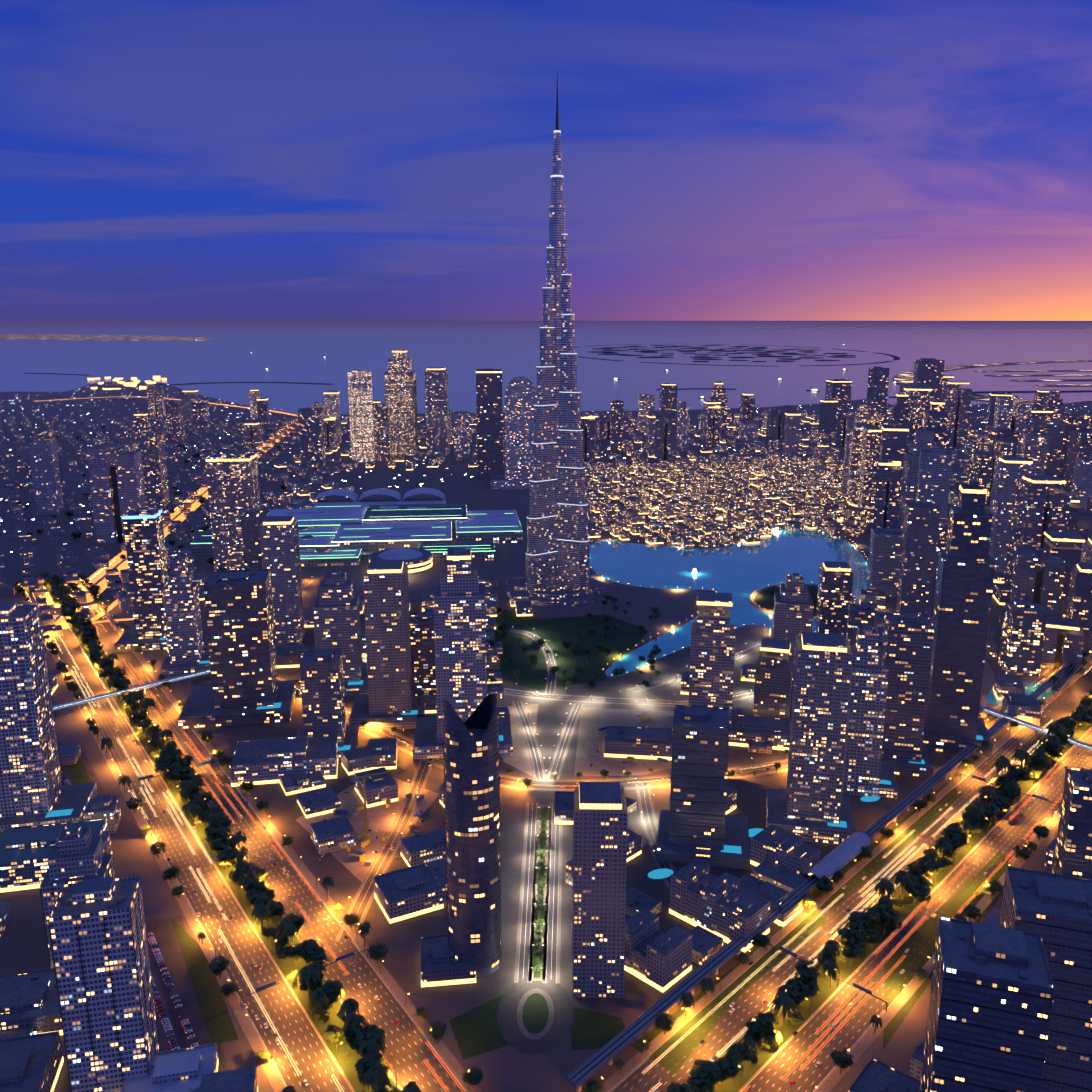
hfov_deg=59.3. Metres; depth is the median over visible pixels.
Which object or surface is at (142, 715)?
tree
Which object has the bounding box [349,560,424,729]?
tower
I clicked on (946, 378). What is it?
tower
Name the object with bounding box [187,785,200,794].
tree
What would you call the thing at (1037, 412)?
tower
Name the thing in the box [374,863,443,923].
building
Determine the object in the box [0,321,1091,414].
sea
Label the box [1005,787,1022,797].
tree
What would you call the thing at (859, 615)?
tower
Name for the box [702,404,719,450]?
tower
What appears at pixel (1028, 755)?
palm
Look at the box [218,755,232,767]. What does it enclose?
tree
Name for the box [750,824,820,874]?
low building
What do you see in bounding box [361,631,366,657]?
block
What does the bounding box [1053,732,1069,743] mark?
tree
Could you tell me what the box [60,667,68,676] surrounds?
palm
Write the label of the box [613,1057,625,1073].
palm
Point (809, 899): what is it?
tree
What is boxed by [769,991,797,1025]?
palm
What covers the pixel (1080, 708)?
palm
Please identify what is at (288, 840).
tree
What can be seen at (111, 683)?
palm
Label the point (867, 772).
tower
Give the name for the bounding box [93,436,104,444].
tower
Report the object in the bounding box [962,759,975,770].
tree
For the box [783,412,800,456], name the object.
tower
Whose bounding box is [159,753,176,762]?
tree
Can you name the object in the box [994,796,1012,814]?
tree
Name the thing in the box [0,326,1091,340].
shore land
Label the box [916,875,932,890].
tree
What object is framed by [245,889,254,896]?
palm
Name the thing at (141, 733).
tree
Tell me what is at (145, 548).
tower
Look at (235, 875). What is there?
tree
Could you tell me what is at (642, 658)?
tree
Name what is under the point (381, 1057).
tree
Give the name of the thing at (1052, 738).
palm
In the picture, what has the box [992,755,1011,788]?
palm
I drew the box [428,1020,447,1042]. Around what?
tree
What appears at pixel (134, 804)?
tree
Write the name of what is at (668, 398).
tower
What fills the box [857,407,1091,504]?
blocks
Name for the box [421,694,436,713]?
block
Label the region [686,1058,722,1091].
tree
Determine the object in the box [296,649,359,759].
tower
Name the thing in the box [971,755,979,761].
tree
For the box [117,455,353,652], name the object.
blocks
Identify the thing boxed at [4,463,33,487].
tower
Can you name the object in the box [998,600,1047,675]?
tower
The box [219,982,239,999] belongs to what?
tree
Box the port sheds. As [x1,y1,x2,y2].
[87,375,166,389]
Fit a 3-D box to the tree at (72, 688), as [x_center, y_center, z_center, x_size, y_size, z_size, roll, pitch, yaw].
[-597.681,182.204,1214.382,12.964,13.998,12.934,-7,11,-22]
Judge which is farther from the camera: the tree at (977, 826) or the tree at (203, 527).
the tree at (203, 527)
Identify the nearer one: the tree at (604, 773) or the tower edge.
the tower edge
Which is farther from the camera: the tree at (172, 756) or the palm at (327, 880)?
the tree at (172, 756)
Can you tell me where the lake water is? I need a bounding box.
[589,527,1052,706]
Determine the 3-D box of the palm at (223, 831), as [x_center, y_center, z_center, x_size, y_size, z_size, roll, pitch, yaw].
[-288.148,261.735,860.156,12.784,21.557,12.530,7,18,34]
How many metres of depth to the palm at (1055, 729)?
1049.00 m
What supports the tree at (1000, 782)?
on the road paving at (535, 1013)
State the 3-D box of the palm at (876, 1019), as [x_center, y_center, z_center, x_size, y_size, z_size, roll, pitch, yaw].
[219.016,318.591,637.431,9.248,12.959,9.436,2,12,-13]
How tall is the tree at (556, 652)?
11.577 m
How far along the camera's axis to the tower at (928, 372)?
2749.00 m
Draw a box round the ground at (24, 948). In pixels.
[0,380,1091,1091]
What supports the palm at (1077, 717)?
on the road paving at (535, 1013)
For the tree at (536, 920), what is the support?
on the road paving at (535, 1013)
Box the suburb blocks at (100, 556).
[0,415,298,638]
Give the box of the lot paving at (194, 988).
[58,604,1011,1073]
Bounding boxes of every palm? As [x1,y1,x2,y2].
[41,572,50,584]
[53,591,65,605]
[55,584,64,589]
[60,597,70,604]
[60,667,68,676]
[62,588,71,595]
[74,621,81,628]
[87,642,99,648]
[88,648,101,655]
[92,729,99,741]
[99,737,113,757]
[106,681,116,691]
[107,653,118,666]
[110,675,121,682]
[116,775,132,792]
[118,678,128,688]
[120,623,128,631]
[125,696,135,707]
[131,691,145,711]
[138,722,148,730]
[141,698,155,718]
[145,731,153,741]
[150,659,156,666]
[157,674,165,679]
[160,729,172,743]
[166,741,177,750]
[169,762,182,782]
[172,748,182,756]
[177,780,196,801]
[186,801,202,824]
[187,774,204,787]
[193,795,203,804]
[197,932,206,943]
[205,813,222,827]
[208,805,223,814]
[217,827,230,837]
[229,831,247,848]
[232,851,245,860]
[236,866,246,873]
[237,875,250,892]
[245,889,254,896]
[251,894,271,907]
[251,903,269,927]
[271,925,281,937]
[279,922,298,945]
[282,1085,295,1091]
[295,966,321,999]
[300,938,319,956]
[307,988,329,1013]
[311,960,326,972]
[321,876,334,899]
[338,998,359,1018]
[343,1013,366,1032]
[357,921,372,946]
[357,1030,388,1055]
[360,721,368,730]
[362,1063,392,1091]
[382,1065,390,1078]
[401,1081,420,1091]
[513,668,520,679]
[550,666,559,681]
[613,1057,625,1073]
[618,649,624,655]
[618,668,625,676]
[647,653,654,661]
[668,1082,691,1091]
[678,991,694,1015]
[686,1079,700,1091]
[698,977,715,997]
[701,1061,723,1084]
[724,1049,742,1065]
[741,1036,757,1050]
[768,1029,783,1046]
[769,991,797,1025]
[773,762,780,772]
[807,980,820,997]
[822,939,841,958]
[822,961,841,987]
[845,915,864,932]
[853,945,865,961]
[863,907,881,928]
[868,1015,882,1033]
[871,878,897,898]
[875,895,893,910]
[892,870,912,894]
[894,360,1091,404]
[909,874,918,881]
[922,859,938,881]
[932,837,953,857]
[952,835,960,855]
[953,913,967,920]
[962,821,975,834]
[969,805,986,819]
[977,784,996,804]
[981,740,990,756]
[983,803,1000,824]
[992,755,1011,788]
[1005,779,1020,800]
[1012,748,1029,767]
[1019,752,1032,767]
[1033,748,1044,755]
[1038,745,1048,754]
[1044,724,1063,735]
[1044,735,1058,756]
[1049,676,1059,695]
[1054,722,1066,732]
[1070,713,1082,729]
[1074,705,1088,714]
[1079,699,1090,706]
[1081,658,1087,670]
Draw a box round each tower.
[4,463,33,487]
[28,440,63,514]
[36,420,54,440]
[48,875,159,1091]
[86,443,145,543]
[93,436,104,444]
[114,507,167,651]
[120,441,135,451]
[132,413,150,432]
[135,432,169,507]
[147,384,165,416]
[160,557,209,673]
[165,400,184,442]
[178,569,295,728]
[181,390,200,421]
[192,400,209,426]
[205,451,260,570]
[240,509,269,569]
[242,422,262,447]
[249,389,259,417]
[257,398,274,430]
[259,516,304,645]
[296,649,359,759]
[298,408,325,467]
[301,571,367,698]
[312,402,324,416]
[324,391,341,443]
[324,416,336,445]
[347,370,374,462]
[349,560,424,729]
[373,403,391,460]
[384,349,417,454]
[410,613,435,695]
[413,547,512,758]
[424,367,449,454]
[449,410,452,437]
[453,411,469,458]
[476,368,502,479]
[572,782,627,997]
[581,415,595,462]
[596,414,610,443]
[610,400,623,453]
[637,394,654,430]
[646,414,664,446]
[654,412,676,463]
[656,705,749,868]
[659,383,677,422]
[675,401,689,450]
[677,591,743,724]
[700,401,722,440]
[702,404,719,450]
[709,382,727,432]
[735,393,760,438]
[735,421,764,444]
[753,638,792,718]
[766,407,788,438]
[767,632,855,844]
[772,573,813,664]
[778,405,797,411]
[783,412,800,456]
[815,561,853,638]
[818,399,837,435]
[825,379,851,417]
[835,409,847,448]
[842,410,858,487]
[842,625,897,798]
[846,604,874,644]
[847,404,873,499]
[858,425,881,515]
[866,366,889,419]
[866,424,908,533]
[866,527,902,596]
[870,408,890,426]
[873,459,900,527]
[878,638,881,649]
[881,613,933,777]
[887,392,912,451]
[896,501,939,614]
[897,430,938,527]
[899,380,912,392]
[900,387,935,442]
[913,358,944,400]
[916,448,952,517]
[920,400,950,519]
[920,916,1053,1091]
[933,518,948,581]
[941,375,953,399]
[942,382,971,449]
[968,429,1013,509]
[979,428,1018,456]
[987,392,1012,425]
[989,456,1036,574]
[992,475,1070,592]
[993,396,1031,456]
[998,548,1065,631]
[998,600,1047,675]
[999,866,1091,1091]
[1021,432,1049,475]
[1025,416,1064,487]
[1031,408,1052,416]
[1033,390,1051,408]
[1035,468,1041,475]
[1037,531,1084,618]
[1041,390,1064,417]
[1041,617,1084,670]
[1052,767,1091,879]
[1056,413,1091,489]
[1063,430,1091,492]
[1066,563,1091,659]
[1070,496,1083,509]
[1071,456,1091,509]
[1080,537,1091,563]
[1087,497,1091,509]
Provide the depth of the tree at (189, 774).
960.52 m
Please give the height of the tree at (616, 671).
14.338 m
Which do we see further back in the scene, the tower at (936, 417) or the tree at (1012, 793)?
the tower at (936, 417)
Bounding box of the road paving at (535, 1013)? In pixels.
[19,397,1091,1091]
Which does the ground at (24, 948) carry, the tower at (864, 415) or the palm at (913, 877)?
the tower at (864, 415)
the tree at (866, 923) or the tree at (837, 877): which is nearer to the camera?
the tree at (866, 923)
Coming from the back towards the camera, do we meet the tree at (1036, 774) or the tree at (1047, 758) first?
the tree at (1047, 758)
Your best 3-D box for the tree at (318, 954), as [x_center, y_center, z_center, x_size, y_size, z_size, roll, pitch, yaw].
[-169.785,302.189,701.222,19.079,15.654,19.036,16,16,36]
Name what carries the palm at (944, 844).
on the road paving at (535, 1013)
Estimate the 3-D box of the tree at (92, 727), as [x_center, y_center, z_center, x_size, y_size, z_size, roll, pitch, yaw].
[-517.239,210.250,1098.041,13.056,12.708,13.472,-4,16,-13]
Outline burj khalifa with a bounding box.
[506,71,606,606]
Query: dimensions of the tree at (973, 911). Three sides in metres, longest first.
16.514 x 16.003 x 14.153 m
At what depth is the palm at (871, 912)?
735.67 m
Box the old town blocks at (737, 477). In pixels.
[583,456,873,547]
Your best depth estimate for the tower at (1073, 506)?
1854.57 m
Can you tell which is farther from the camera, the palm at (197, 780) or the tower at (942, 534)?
the tower at (942, 534)
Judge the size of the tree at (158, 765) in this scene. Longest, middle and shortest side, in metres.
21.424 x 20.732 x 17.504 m
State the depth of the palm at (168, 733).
1045.14 m
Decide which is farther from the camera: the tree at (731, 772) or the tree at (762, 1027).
the tree at (731, 772)
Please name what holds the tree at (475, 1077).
on the road paving at (535, 1013)
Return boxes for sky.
[0,0,1091,320]
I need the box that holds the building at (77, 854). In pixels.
[40,824,115,967]
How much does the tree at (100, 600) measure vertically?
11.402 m
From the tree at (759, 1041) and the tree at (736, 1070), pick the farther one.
the tree at (759, 1041)
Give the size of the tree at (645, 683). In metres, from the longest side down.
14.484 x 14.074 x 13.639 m
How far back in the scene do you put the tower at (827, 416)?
3924.13 m
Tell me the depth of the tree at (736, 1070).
593.90 m
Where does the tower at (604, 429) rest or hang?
on the ground at (24, 948)
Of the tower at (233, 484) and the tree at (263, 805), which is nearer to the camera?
the tree at (263, 805)
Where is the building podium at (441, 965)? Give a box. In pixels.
[421,934,475,987]
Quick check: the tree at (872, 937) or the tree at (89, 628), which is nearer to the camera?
the tree at (872, 937)
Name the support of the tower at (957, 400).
on the ground at (24, 948)
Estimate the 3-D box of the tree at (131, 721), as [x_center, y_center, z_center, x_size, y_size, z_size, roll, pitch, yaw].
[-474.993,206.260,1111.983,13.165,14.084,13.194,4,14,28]
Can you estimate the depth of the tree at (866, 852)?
838.19 m
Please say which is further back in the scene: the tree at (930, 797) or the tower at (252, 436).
the tower at (252, 436)
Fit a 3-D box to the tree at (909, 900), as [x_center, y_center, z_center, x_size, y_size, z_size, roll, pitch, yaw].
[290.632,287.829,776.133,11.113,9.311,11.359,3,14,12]
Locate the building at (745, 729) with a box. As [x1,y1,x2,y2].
[729,714,790,750]
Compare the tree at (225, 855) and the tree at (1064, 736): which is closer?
the tree at (225, 855)
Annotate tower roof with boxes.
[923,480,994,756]
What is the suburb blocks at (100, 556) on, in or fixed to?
on the ground at (24, 948)
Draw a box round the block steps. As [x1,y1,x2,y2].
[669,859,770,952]
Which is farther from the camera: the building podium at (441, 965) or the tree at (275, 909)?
the tree at (275, 909)
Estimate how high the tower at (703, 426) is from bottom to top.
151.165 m
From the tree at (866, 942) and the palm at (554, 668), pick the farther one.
the palm at (554, 668)
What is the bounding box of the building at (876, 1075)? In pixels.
[847,1057,920,1091]
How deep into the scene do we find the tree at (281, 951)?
705.12 m
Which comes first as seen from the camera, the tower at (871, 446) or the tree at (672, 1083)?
the tree at (672, 1083)
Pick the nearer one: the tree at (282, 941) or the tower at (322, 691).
the tree at (282, 941)
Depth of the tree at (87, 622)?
1450.57 m
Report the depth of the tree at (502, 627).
1447.99 m
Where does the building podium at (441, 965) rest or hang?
on the lot paving at (194, 988)
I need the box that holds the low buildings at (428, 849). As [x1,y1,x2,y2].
[279,746,446,905]
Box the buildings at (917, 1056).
[909,838,1055,1080]
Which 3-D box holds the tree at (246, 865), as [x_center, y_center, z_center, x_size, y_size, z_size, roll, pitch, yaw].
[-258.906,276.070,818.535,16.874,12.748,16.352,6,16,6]
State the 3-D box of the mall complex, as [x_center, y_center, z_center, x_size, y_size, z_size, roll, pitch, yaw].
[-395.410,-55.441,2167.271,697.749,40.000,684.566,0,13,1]
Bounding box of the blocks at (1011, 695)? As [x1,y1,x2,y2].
[859,572,1041,724]
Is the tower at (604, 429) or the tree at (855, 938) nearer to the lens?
the tree at (855, 938)
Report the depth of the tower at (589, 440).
3175.16 m
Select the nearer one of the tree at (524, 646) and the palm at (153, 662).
the palm at (153, 662)
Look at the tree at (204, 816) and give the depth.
891.40 m
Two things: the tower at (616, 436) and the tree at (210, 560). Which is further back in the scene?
the tower at (616, 436)
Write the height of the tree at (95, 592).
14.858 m
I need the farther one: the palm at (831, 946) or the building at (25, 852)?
the building at (25, 852)
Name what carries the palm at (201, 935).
on the road paving at (535, 1013)
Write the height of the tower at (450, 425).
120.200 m
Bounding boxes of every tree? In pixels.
[13,580,22,585]
[14,587,24,594]
[46,643,56,649]
[49,580,59,585]
[50,588,62,594]
[50,648,58,654]
[56,662,67,669]
[62,608,75,615]
[63,613,74,619]
[63,675,71,681]
[64,510,73,517]
[66,600,79,604]
[66,681,75,687]
[67,582,77,588]
[67,604,80,611]
[68,684,78,691]
[71,531,81,539]
[71,617,79,624]
[72,692,81,699]
[79,619,92,626]
[82,630,96,637]
[82,637,92,643]
[83,625,96,632]
[86,718,95,725]
[87,585,98,591]
[87,725,99,732]
[89,653,100,661]
[90,590,100,595]
[96,598,105,603]
[97,657,115,671]
[98,669,112,680]
[111,668,126,675]
[115,680,130,688]
[126,708,135,715]
[126,797,142,812]
[129,702,143,711]
[130,718,141,729]
[132,709,147,720]
[134,730,146,737]
[137,719,153,730]
[140,824,151,834]
[144,725,161,734]
[149,738,162,749]
[149,842,166,857]
[150,750,159,757]
[153,757,172,774]
[155,748,172,757]
[159,680,171,689]
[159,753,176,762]
[162,866,179,883]
[164,759,183,774]
[164,773,178,786]
[168,539,175,545]
[170,886,185,897]
[173,754,192,766]
[173,766,194,782]
[178,800,199,814]
[179,789,194,801]
[180,771,204,787]
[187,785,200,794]
[190,810,202,820]
[191,789,212,809]
[193,811,212,825]
[199,823,225,838]
[201,525,209,530]
[201,731,213,742]
[203,833,222,848]
[206,557,213,563]
[207,955,229,978]
[208,839,220,853]
[209,816,231,827]
[212,748,225,757]
[214,846,240,868]
[215,834,238,850]
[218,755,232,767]
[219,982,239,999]
[228,870,243,886]
[233,861,250,874]
[235,846,248,859]
[239,781,254,794]
[242,878,267,895]
[242,882,250,892]
[246,866,270,879]
[247,888,273,908]
[254,800,270,814]
[255,1049,270,1061]
[258,925,273,939]
[262,922,275,928]
[264,888,275,903]
[265,900,284,922]
[274,936,287,949]
[275,944,289,962]
[277,912,303,941]
[281,836,294,847]
[286,942,303,963]
[287,969,301,982]
[299,966,323,993]
[302,947,328,965]
[316,1008,331,1023]
[322,979,344,1006]
[322,1025,340,1042]
[332,903,345,915]
[336,1010,345,1022]
[341,1023,370,1055]
[343,913,360,929]
[352,1023,384,1057]
[353,1054,380,1082]
[368,942,387,963]
[370,1078,388,1090]
[374,1053,385,1064]
[374,1084,389,1091]
[381,1086,401,1091]
[412,1006,428,1018]
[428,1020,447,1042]
[462,1066,483,1089]
[498,624,506,633]
[505,768,513,775]
[520,644,527,651]
[522,778,531,789]
[532,956,539,963]
[533,917,542,926]
[534,964,543,972]
[535,860,542,866]
[536,949,543,955]
[537,638,545,645]
[537,850,543,857]
[537,911,544,918]
[537,926,544,931]
[537,957,543,963]
[538,918,545,926]
[539,865,547,874]
[539,875,545,879]
[539,880,546,886]
[541,845,547,851]
[551,650,560,655]
[559,677,567,682]
[562,641,572,647]
[571,647,580,653]
[575,667,582,673]
[575,772,583,779]
[583,1079,602,1091]
[587,680,595,688]
[589,628,596,634]
[596,644,603,650]
[600,769,608,779]
[603,593,610,600]
[603,615,611,620]
[603,646,612,656]
[612,668,621,678]
[636,1037,651,1053]
[638,655,645,661]
[640,680,650,687]
[647,659,655,664]
[650,649,658,656]
[653,1013,674,1033]
[666,1081,681,1090]
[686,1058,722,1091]
[693,1079,714,1091]
[711,1057,734,1086]
[719,1058,744,1081]
[727,770,735,777]
[727,1042,748,1063]
[735,953,749,965]
[743,1015,775,1048]
[744,1030,765,1049]
[744,1048,759,1066]
[751,933,770,950]
[755,1012,778,1027]
[767,1012,779,1027]
[775,984,803,1014]
[785,976,814,1004]
[787,1011,803,1025]
[795,959,822,983]
[801,893,816,906]
[811,951,839,966]
[816,875,832,896]
[818,963,828,977]
[830,1049,853,1073]
[831,870,843,884]
[836,926,864,949]
[842,945,861,964]
[845,911,874,931]
[850,939,868,950]
[857,846,872,861]
[863,928,882,945]
[877,903,902,934]
[880,827,895,840]
[891,896,905,908]
[900,895,912,906]
[904,861,925,878]
[904,880,930,902]
[912,799,928,811]
[912,967,928,981]
[916,857,938,875]
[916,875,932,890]
[923,848,937,858]
[924,793,935,803]
[925,854,946,876]
[937,857,951,871]
[938,835,958,854]
[940,850,949,857]
[941,825,965,844]
[949,822,962,829]
[953,771,961,778]
[958,813,981,831]
[959,838,970,849]
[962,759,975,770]
[962,904,983,920]
[963,805,982,820]
[963,819,981,836]
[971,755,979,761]
[982,795,992,803]
[984,880,1003,896]
[986,799,1005,814]
[991,788,1006,797]
[992,775,1008,788]
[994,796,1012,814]
[1001,786,1019,800]
[1004,771,1018,780]
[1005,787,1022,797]
[1010,720,1018,729]
[1010,764,1027,781]
[1012,767,1033,783]
[1013,845,1032,861]
[1024,841,1036,850]
[1026,763,1046,773]
[1029,754,1047,767]
[1030,769,1041,779]
[1031,753,1050,764]
[1033,825,1049,840]
[1042,741,1063,761]
[1050,736,1069,749]
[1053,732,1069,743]
[1057,716,1076,729]
[1073,712,1091,728]
[1080,696,1091,706]
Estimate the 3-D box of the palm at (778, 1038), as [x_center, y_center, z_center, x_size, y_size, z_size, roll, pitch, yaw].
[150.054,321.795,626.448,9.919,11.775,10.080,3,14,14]
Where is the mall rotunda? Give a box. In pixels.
[369,548,432,574]
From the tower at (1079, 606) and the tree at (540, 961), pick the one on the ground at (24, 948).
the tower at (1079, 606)
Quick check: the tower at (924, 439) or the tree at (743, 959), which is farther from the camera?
the tower at (924, 439)
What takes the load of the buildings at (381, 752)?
on the lot paving at (194, 988)
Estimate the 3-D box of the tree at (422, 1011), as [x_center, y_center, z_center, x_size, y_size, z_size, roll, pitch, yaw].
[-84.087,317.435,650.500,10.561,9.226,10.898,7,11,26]
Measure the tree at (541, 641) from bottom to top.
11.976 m
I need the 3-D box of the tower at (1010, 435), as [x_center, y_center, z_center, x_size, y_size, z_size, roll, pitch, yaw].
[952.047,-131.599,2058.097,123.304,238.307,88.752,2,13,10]
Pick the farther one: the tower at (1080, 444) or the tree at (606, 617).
the tower at (1080, 444)
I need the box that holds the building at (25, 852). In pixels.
[0,818,107,892]
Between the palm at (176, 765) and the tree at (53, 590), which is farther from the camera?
the tree at (53, 590)
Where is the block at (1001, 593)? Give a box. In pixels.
[993,583,1010,604]
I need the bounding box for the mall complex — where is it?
[191,488,522,566]
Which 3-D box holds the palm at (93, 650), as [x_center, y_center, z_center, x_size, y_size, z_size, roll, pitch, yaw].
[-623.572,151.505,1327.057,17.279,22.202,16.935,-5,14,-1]
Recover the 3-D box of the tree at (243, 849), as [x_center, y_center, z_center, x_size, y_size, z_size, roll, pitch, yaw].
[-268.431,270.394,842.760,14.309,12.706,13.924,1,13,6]
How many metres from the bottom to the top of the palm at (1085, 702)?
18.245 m
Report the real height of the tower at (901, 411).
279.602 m
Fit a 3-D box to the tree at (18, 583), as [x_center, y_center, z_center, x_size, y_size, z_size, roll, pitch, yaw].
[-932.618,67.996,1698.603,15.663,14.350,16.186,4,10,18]
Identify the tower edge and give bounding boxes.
[0,602,97,830]
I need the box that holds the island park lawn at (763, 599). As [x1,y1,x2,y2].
[749,584,856,617]
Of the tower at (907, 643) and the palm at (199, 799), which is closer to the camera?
the palm at (199, 799)
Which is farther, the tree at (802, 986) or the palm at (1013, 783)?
the palm at (1013, 783)
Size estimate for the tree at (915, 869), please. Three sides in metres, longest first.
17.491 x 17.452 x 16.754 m
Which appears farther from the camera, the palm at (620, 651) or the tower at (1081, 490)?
the tower at (1081, 490)
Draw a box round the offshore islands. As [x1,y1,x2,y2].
[34,344,1091,404]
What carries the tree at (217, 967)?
on the road paving at (535, 1013)
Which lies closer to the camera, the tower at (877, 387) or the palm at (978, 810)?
the palm at (978, 810)
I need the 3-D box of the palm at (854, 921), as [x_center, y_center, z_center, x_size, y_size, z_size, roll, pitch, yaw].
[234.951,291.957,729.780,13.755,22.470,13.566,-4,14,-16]
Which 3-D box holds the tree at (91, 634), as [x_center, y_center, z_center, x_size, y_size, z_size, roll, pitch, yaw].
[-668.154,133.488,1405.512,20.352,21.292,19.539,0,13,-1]
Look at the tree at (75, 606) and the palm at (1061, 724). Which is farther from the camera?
the tree at (75, 606)
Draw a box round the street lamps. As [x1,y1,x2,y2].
[21,394,1091,1091]
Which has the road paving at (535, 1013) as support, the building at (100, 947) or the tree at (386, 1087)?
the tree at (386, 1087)
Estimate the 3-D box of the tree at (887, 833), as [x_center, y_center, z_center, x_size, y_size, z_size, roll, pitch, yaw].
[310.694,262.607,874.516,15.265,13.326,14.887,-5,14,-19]
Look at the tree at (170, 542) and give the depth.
1987.54 m
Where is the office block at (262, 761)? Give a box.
[230,736,337,786]
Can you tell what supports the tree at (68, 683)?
on the road paving at (535, 1013)
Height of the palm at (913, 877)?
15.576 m
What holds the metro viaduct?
on the ground at (24, 948)
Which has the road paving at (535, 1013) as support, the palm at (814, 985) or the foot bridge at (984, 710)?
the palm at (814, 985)
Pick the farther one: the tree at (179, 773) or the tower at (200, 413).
the tower at (200, 413)
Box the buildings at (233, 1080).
[0,675,257,1091]
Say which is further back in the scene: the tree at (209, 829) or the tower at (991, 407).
the tower at (991, 407)
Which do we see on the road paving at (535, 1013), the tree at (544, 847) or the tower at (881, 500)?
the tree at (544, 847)
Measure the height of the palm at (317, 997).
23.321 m
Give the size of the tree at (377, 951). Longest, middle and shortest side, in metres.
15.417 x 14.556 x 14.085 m
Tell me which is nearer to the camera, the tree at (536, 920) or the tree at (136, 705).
the tree at (536, 920)
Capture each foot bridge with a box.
[53,667,210,711]
[979,705,1091,750]
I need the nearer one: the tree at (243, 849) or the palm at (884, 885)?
the palm at (884, 885)
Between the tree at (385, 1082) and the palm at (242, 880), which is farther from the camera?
the palm at (242, 880)
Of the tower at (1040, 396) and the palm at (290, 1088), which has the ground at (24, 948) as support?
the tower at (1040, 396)
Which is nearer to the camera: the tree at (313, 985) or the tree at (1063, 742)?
the tree at (313, 985)
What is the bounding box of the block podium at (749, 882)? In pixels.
[740,873,803,926]
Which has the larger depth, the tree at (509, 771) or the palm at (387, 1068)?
the tree at (509, 771)
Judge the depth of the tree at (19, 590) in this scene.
1645.00 m
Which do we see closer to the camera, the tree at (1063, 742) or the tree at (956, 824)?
the tree at (956, 824)
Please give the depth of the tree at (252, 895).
768.24 m
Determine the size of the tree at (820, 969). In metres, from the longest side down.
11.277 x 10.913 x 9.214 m
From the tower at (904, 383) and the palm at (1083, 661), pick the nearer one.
the palm at (1083, 661)
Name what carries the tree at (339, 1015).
on the road paving at (535, 1013)
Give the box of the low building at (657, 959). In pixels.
[624,908,692,992]
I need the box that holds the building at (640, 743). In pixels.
[604,726,672,760]
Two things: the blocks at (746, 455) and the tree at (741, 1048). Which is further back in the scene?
the blocks at (746, 455)
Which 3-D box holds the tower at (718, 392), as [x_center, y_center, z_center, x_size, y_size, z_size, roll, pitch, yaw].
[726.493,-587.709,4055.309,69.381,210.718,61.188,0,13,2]
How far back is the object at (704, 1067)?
586.01 m
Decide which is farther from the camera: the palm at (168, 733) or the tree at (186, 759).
the palm at (168, 733)
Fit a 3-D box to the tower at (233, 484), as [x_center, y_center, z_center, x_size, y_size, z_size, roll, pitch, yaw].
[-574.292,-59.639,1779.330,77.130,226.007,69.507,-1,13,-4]
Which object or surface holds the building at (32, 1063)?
on the ground at (24, 948)
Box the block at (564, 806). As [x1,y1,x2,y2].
[554,792,573,824]
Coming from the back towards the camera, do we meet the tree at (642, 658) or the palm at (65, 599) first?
the palm at (65, 599)
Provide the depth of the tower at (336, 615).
1210.74 m
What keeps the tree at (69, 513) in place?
on the ground at (24, 948)
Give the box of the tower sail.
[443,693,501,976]
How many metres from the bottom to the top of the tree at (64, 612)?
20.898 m
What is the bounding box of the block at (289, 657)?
[276,645,314,667]
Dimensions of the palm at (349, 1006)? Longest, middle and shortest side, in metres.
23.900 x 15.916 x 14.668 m
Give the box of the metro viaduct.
[568,652,1091,1091]
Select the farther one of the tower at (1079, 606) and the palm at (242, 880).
the tower at (1079, 606)
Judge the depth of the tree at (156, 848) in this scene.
844.08 m
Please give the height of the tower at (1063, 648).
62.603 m
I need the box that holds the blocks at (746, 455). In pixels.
[292,410,839,470]
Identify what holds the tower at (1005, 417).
on the ground at (24, 948)
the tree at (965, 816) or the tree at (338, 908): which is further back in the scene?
the tree at (965, 816)
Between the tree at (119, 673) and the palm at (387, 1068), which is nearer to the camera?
the palm at (387, 1068)
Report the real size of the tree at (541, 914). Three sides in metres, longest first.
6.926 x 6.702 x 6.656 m
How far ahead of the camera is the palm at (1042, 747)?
1026.18 m
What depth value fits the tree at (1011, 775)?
971.57 m
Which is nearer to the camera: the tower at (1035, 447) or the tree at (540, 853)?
the tree at (540, 853)
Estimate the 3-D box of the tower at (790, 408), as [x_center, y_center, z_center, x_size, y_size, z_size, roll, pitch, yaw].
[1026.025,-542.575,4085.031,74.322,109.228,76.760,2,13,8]
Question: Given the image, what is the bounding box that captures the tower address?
[491,376,536,488]
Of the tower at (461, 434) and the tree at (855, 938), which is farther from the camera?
the tower at (461, 434)
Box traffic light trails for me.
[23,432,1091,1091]

